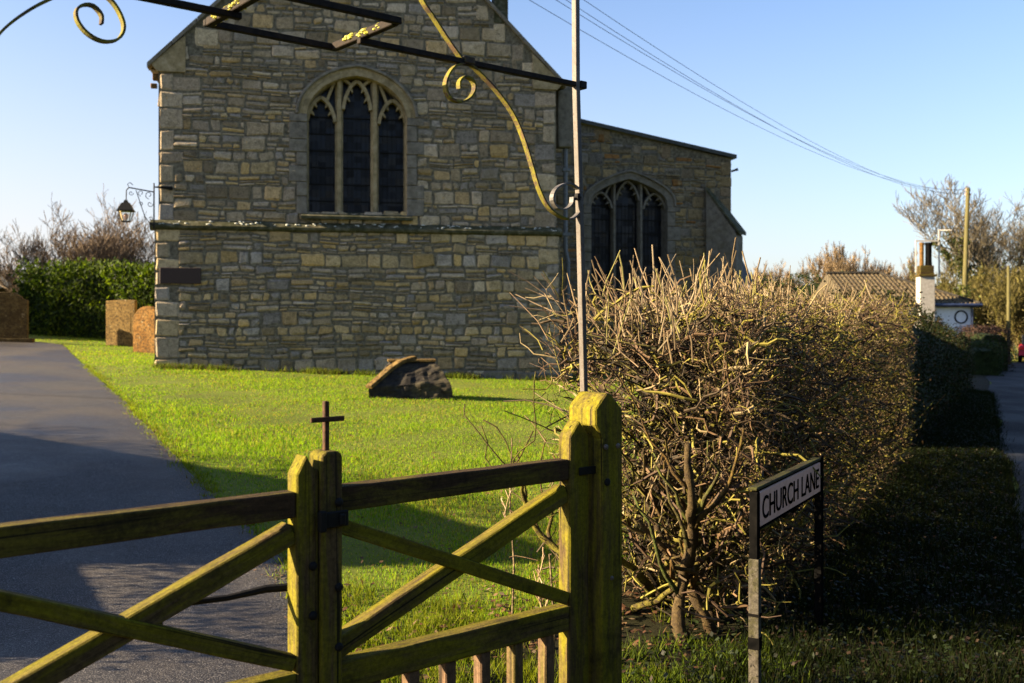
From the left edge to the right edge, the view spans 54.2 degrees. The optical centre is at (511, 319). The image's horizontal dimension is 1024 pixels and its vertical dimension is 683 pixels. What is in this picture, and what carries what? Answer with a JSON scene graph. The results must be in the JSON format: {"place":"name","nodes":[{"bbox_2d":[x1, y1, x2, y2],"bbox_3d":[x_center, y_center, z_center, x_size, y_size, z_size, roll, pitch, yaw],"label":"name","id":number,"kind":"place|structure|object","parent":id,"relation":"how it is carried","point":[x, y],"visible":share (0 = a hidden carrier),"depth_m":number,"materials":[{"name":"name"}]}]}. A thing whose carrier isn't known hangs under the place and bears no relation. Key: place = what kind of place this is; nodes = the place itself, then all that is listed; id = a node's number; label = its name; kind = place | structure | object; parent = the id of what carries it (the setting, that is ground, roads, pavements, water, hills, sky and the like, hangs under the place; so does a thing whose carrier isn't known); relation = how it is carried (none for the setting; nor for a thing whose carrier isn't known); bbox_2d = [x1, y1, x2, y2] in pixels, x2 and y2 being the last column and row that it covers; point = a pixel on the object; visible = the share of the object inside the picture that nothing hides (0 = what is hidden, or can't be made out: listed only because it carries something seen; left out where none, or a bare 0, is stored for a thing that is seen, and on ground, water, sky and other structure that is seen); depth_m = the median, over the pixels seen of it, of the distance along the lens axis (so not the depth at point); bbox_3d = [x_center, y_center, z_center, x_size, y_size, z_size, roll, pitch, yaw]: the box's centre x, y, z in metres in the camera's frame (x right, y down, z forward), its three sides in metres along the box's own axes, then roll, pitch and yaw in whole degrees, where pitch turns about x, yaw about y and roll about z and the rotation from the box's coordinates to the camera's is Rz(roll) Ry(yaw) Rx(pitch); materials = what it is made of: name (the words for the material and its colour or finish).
{"place":"outdoors","nodes":[
{"label":"outdoors","id":0,"kind":"place"},
{"bbox_2d":[0,341,287,682],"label":"path","id":1,"kind":"structure","parent":0,"point":[73,440],"depth_m":6.50,"materials":[{"name":"grey asphalt"}]},
{"bbox_2d":[107,390,287,630],"bbox_3d":[-3.462,1.313,10.054,0.597,0.449,13.434,0,0,-26],"label":"path edge debris","id":2,"kind":"object","parent":1,"relation":"on","point":[214,494],"visible":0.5,"depth_m":7.91,"materials":[{"name":"brown plant"}]},
{"bbox_2d":[78,364,358,647],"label":"path edge grass","id":3,"kind":"structure","parent":1,"relation":"on","point":[183,462],"depth_m":9.36,"materials":[{"name":"green plant"}]},
{"bbox_2d":[0,0,1023,287],"label":"sky","id":4,"kind":"structure","parent":0,"point":[909,91],"materials":[{"name":"blue"}]},
{"bbox_2d":[29,324,1017,682],"bbox_3d":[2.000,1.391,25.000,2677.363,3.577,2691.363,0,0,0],"label":"ground","id":5,"kind":"structure","parent":0,"point":[351,552],"depth_m":11.92,"materials":[{"name":"green plant"}]},
{"bbox_2d":[0,270,29,293],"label":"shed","id":6,"kind":"structure","parent":5,"relation":"on","point":[2,289],"depth_m":46.17,"materials":[{"name":"grey wood"}]},
{"bbox_2d":[0,292,34,342],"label":"headstone","id":7,"kind":"object","parent":5,"relation":"on","point":[14,317],"visible":0.81,"depth_m":27.54,"materials":[{"name":"stone"}]},
{"bbox_2d":[0,231,88,292],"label":"bare bush","id":8,"kind":"object","parent":5,"relation":"on","point":[7,277],"visible":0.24,"depth_m":43.28,"materials":[{"name":"brown plant"}]},
{"bbox_2d":[0,196,151,273],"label":"bare bush","id":9,"kind":"object","parent":5,"relation":"on","point":[34,245],"visible":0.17,"depth_m":41.29,"materials":[{"name":"brown plant"}]},
{"bbox_2d":[8,256,154,338],"bbox_3d":[-12.599,-0.703,32.583,7.433,3.123,3.302,0,0,15],"label":"laurel hedge","id":10,"kind":"object","parent":5,"relation":"on","point":[69,300],"visible":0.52,"depth_m":31.82,"materials":[{"name":"green plant"}]},
{"bbox_2d":[51,214,154,266],"bbox_3d":[-16.204,-2.149,40.266,4.314,5.224,3.741,0,0,0],"label":"bare bush","id":11,"kind":"object","parent":5,"relation":"on","point":[74,251],"visible":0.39,"depth_m":39.63,"materials":[{"name":"brown plant"}]},
{"bbox_2d":[72,196,154,264],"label":"bare bush","id":12,"kind":"object","parent":5,"relation":"on","point":[144,252],"visible":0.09,"depth_m":43.58,"materials":[{"name":"brown plant"}]},
{"bbox_2d":[77,184,152,266],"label":"bare bush","id":13,"kind":"object","parent":5,"relation":"on","point":[129,256],"visible":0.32,"depth_m":41.06,"materials":[{"name":"brown plant"}]},
{"bbox_2d":[106,300,136,346],"bbox_3d":[-11.030,0.131,28.241,0.941,1.406,0.126,0,0,14],"label":"headstone","id":14,"kind":"object","parent":5,"relation":"on","point":[120,314],"visible":0.78,"depth_m":28.18,"materials":[{"name":"stone"}]},
{"bbox_2d":[133,306,154,353],"bbox_3d":[-9.341,0.294,25.698,0.884,1.308,0.140,0,0,20],"label":"headstone","id":15,"kind":"object","parent":5,"relation":"on","point":[143,328],"visible":0.55,"depth_m":25.66,"materials":[{"name":"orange stone"}]},
{"bbox_2d":[150,361,579,382],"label":"wall foot grass","id":16,"kind":"structure","parent":5,"relation":"on","point":[320,370],"depth_m":21.44,"materials":[{"name":"green plant"}]},
{"bbox_2d":[102,367,629,669],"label":"lawn litter","id":17,"kind":"object","parent":5,"relation":"on","point":[362,557],"visible":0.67,"depth_m":9.34,"materials":[{"name":"brown plant"}]},
{"bbox_2d":[366,356,453,399],"bbox_3d":[-1.745,1.018,17.158,1.493,0.805,0.975,0,0,-6],"label":"tomb stone","id":18,"kind":"object","parent":5,"relation":"on","point":[411,377],"visible":0.84,"depth_m":16.89,"materials":[{"name":"stone"}]},
{"bbox_2d":[147,0,751,379],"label":"church","id":19,"kind":"structure","parent":5,"relation":"on","point":[356,206],"depth_m":22.14,"materials":[{"name":"stone"}]},
{"bbox_2d":[116,182,172,228],"bbox_3d":[-7.647,-2.379,20.840,1.100,0.963,0.357,0,0,-16],"label":"wall lantern","id":20,"kind":"object","parent":19,"relation":"attached to","point":[125,210],"depth_m":20.75,"materials":[{"name":"black metal"}]},
{"bbox_2d":[160,268,200,283],"bbox_3d":[-6.990,-0.932,21.083,0.831,0.339,0.051,0,0,-11],"label":"wall plaque","id":21,"kind":"object","parent":19,"relation":"attached to","point":[180,275],"depth_m":21.06,"materials":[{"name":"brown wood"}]},
{"bbox_2d":[289,64,423,220],"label":"window","id":22,"kind":"structure","parent":19,"relation":"in","point":[357,143],"depth_m":22.13,"materials":[{"name":"beige glass"}]},
{"bbox_2d":[583,169,680,303],"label":"window","id":23,"kind":"structure","parent":19,"relation":"in","point":[630,212],"depth_m":27.17,"materials":[{"name":"beige glass"}]},
{"bbox_2d":[342,570,691,682],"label":"coarse grass","id":24,"kind":"structure","parent":5,"relation":"on","point":[439,620],"depth_m":5.00,"materials":[{"name":"green plant"}]},
{"bbox_2d":[569,391,621,682],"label":"gate post","id":25,"kind":"object","parent":5,"relation":"on","point":[597,416],"visible":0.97,"depth_m":3.57,"materials":[{"name":"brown wood"}]},
{"bbox_2d":[0,0,587,391],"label":"iron arch","id":26,"kind":"structure","parent":25,"relation":"attached to","point":[217,17],"depth_m":3.32,"materials":[{"name":"black metal"}]},
{"bbox_2d":[0,401,587,682],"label":"gate","id":27,"kind":"structure","parent":25,"relation":"attached to","point":[316,502],"depth_m":2.89,"materials":[{"name":"brown wood"}]},
{"bbox_2d":[396,374,1023,682],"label":"verge","id":28,"kind":"structure","parent":5,"relation":"on","point":[980,382],"depth_m":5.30,"materials":[{"name":"green plant"}]},
{"bbox_2d":[501,438,515,613],"bbox_3d":[-0.009,1.104,5.200,0.102,0.980,0.110,0,0,0],"label":"sapling","id":29,"kind":"object","parent":28,"relation":"on","point":[512,606],"visible":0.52,"depth_m":5.20,"materials":[{"name":"brown plant"}]},
{"bbox_2d":[533,547,554,667],"bbox_3d":[0.156,1.292,4.234,0.138,0.646,0.091,0,0,28],"label":"sapling","id":30,"kind":"object","parent":28,"relation":"on","point":[540,578],"visible":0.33,"depth_m":4.23,"materials":[{"name":"brown plant"}]},
{"bbox_2d":[343,487,874,682],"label":"leaf litter","id":31,"kind":"object","parent":28,"relation":"on","point":[624,607],"visible":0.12,"depth_m":5.18,"materials":[{"name":"plant"}]},
{"bbox_2d":[464,237,945,644],"bbox_3d":[2.496,0.664,8.663,2.114,2.273,9.076,0,0,28],"label":"hedge","id":32,"kind":"object","parent":28,"relation":"on","point":[759,386],"visible":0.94,"depth_m":5.54,"materials":[{"name":"brown plant"}]},
{"bbox_2d":[622,625,810,682],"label":"weeds","id":33,"kind":"object","parent":28,"relation":"on","point":[650,669],"visible":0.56,"depth_m":4.65,"materials":[{"name":"green plant"}]},
{"bbox_2d":[748,455,822,682],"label":"street sign","id":34,"kind":"object","parent":28,"relation":"on","point":[776,496],"visible":1,"depth_m":4.51,"materials":[{"name":"white metal"}]},
{"bbox_2d":[622,392,1023,682],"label":"ground ivy","id":35,"kind":"object","parent":28,"relation":"on","point":[706,676],"visible":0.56,"depth_m":5.78,"materials":[{"name":"green plant"}]},
{"bbox_2d":[810,279,976,449],"bbox_3d":[8.299,0.686,20.335,1.715,2.478,16.674,0,0,27],"label":"evergreen hedge","id":36,"kind":"object","parent":28,"relation":"on","point":[940,362],"visible":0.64,"depth_m":16.09,"materials":[{"name":"green plant"}]},
{"bbox_2d":[959,336,1007,375],"bbox_3d":[17.574,1.330,37.743,1.671,1.460,6.273,0,0,18],"label":"hedge","id":37,"kind":"object","parent":28,"relation":"on","point":[987,358],"visible":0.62,"depth_m":35.04,"materials":[{"name":"green plant"}]},
{"bbox_2d":[744,256,816,294],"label":"bare shrub","id":38,"kind":"object","parent":5,"relation":"on","point":[779,273],"visible":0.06,"depth_m":74.39,"materials":[{"name":"brown plant"}]},
{"bbox_2d":[774,270,817,288],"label":"bare shrub","id":39,"kind":"object","parent":5,"relation":"on","point":[787,276],"visible":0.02,"depth_m":64.24,"materials":[{"name":"brown plant"}]},
{"bbox_2d":[756,269,842,308],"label":"dark shrub","id":40,"kind":"object","parent":5,"relation":"on","point":[803,277],"visible":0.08,"depth_m":49.34,"materials":[{"name":"brown plant"}]},
{"bbox_2d":[805,242,886,283],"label":"bare shrub","id":41,"kind":"object","parent":5,"relation":"on","point":[838,260],"visible":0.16,"depth_m":59.50,"materials":[{"name":"brown plant"}]},
{"bbox_2d":[828,243,918,281],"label":"bare shrub","id":42,"kind":"object","parent":5,"relation":"on","point":[889,272],"visible":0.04,"depth_m":61.31,"materials":[{"name":"brown plant"}]},
{"bbox_2d":[814,229,982,337],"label":"cottage","id":43,"kind":"structure","parent":5,"relation":"on","point":[947,306],"depth_m":44.00,"materials":[{"name":"tile"}]},
{"bbox_2d":[884,260,949,287],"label":"bare shrub","id":44,"kind":"object","parent":5,"relation":"on","point":[901,275],"visible":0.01,"depth_m":62.54,"materials":[{"name":"brown plant"}]},
{"bbox_2d":[902,245,972,288],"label":"bare tree","id":45,"kind":"object","parent":5,"relation":"on","point":[946,263],"visible":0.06,"depth_m":72.24,"materials":[{"name":"brown plant"}]},
{"bbox_2d":[906,256,985,311],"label":"scrub bush","id":46,"kind":"object","parent":5,"relation":"on","point":[942,286],"visible":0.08,"depth_m":54.67,"materials":[{"name":"brown plant"}]},
{"bbox_2d":[893,174,1023,289],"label":"bare tree","id":47,"kind":"object","parent":5,"relation":"on","point":[956,249],"visible":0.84,"depth_m":63.02,"materials":[{"name":"brown plant"}]},
{"bbox_2d":[948,187,980,322],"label":"telegraph pole","id":48,"kind":"object","parent":5,"relation":"on","point":[963,287],"visible":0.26,"depth_m":51.91,"materials":[{"name":"brown wood"}]},
{"bbox_2d":[530,0,959,189],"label":"overhead wire","id":49,"kind":"object","parent":48,"relation":"attached to","point":[718,106],"visible":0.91,"depth_m":21.71,"materials":[{"name":"black paint"}]},
{"bbox_2d":[556,0,969,189],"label":"overhead wire","id":50,"kind":"object","parent":48,"relation":"attached to","point":[719,97],"visible":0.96,"depth_m":20.87,"materials":[{"name":"black paint"}]},
{"bbox_2d":[566,0,965,193],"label":"overhead wire","id":51,"kind":"object","parent":48,"relation":"attached to","point":[734,104],"visible":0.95,"depth_m":21.67,"materials":[{"name":"black paint"}]},
{"bbox_2d":[584,0,951,193],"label":"overhead wire","id":52,"kind":"object","parent":48,"relation":"attached to","point":[739,100],"visible":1,"depth_m":21.13,"materials":[{"name":"black paint"}]},
{"bbox_2d":[936,262,1003,333],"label":"scrub bush","id":53,"kind":"object","parent":5,"relation":"on","point":[984,278],"visible":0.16,"depth_m":57.22,"materials":[{"name":"green plant"}]},
{"bbox_2d":[941,211,1023,336],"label":"bare tree","id":54,"kind":"object","parent":5,"relation":"on","point":[1000,269],"visible":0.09,"depth_m":66.08,"materials":[{"name":"brown plant"}]},
{"bbox_2d":[956,324,1015,371],"bbox_3d":[19.497,1.076,41.742,1.734,2.032,6.088,0,0,14],"label":"beech hedge","id":55,"kind":"object","parent":5,"relation":"on","point":[973,332],"visible":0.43,"depth_m":39.15,"materials":[{"name":"brown plant"}]},
{"bbox_2d":[967,263,1023,359],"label":"scrub bush","id":56,"kind":"object","parent":5,"relation":"on","point":[977,312],"visible":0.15,"depth_m":55.94,"materials":[{"name":"green plant"}]},
{"bbox_2d":[970,201,1023,351],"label":"bare tree","id":57,"kind":"object","parent":5,"relation":"on","point":[1018,259],"visible":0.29,"depth_m":68.44,"materials":[{"name":"brown plant"}]},
{"bbox_2d":[974,264,1023,360],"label":"scrub bush","id":58,"kind":"object","parent":5,"relation":"on","point":[1016,315],"visible":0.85,"depth_m":53.57,"materials":[{"name":"brown plant"}]},
{"bbox_2d":[1006,264,1010,363],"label":"wooden pole","id":59,"kind":"object","parent":5,"relation":"on","point":[1008,295],"visible":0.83,"depth_m":46.93,"materials":[{"name":"brown wood"}]},
{"bbox_2d":[986,361,1023,560],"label":"road","id":60,"kind":"structure","parent":0,"point":[1008,387],"depth_m":19.61,"materials":[{"name":"grey asphalt"}]},
{"bbox_2d":[1018,335,1023,361],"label":"parked car","id":61,"kind":"object","parent":60,"relation":"on","point":[1020,351],"visible":0.96,"depth_m":50.38,"materials":[{"name":"red paint"}]}
]}

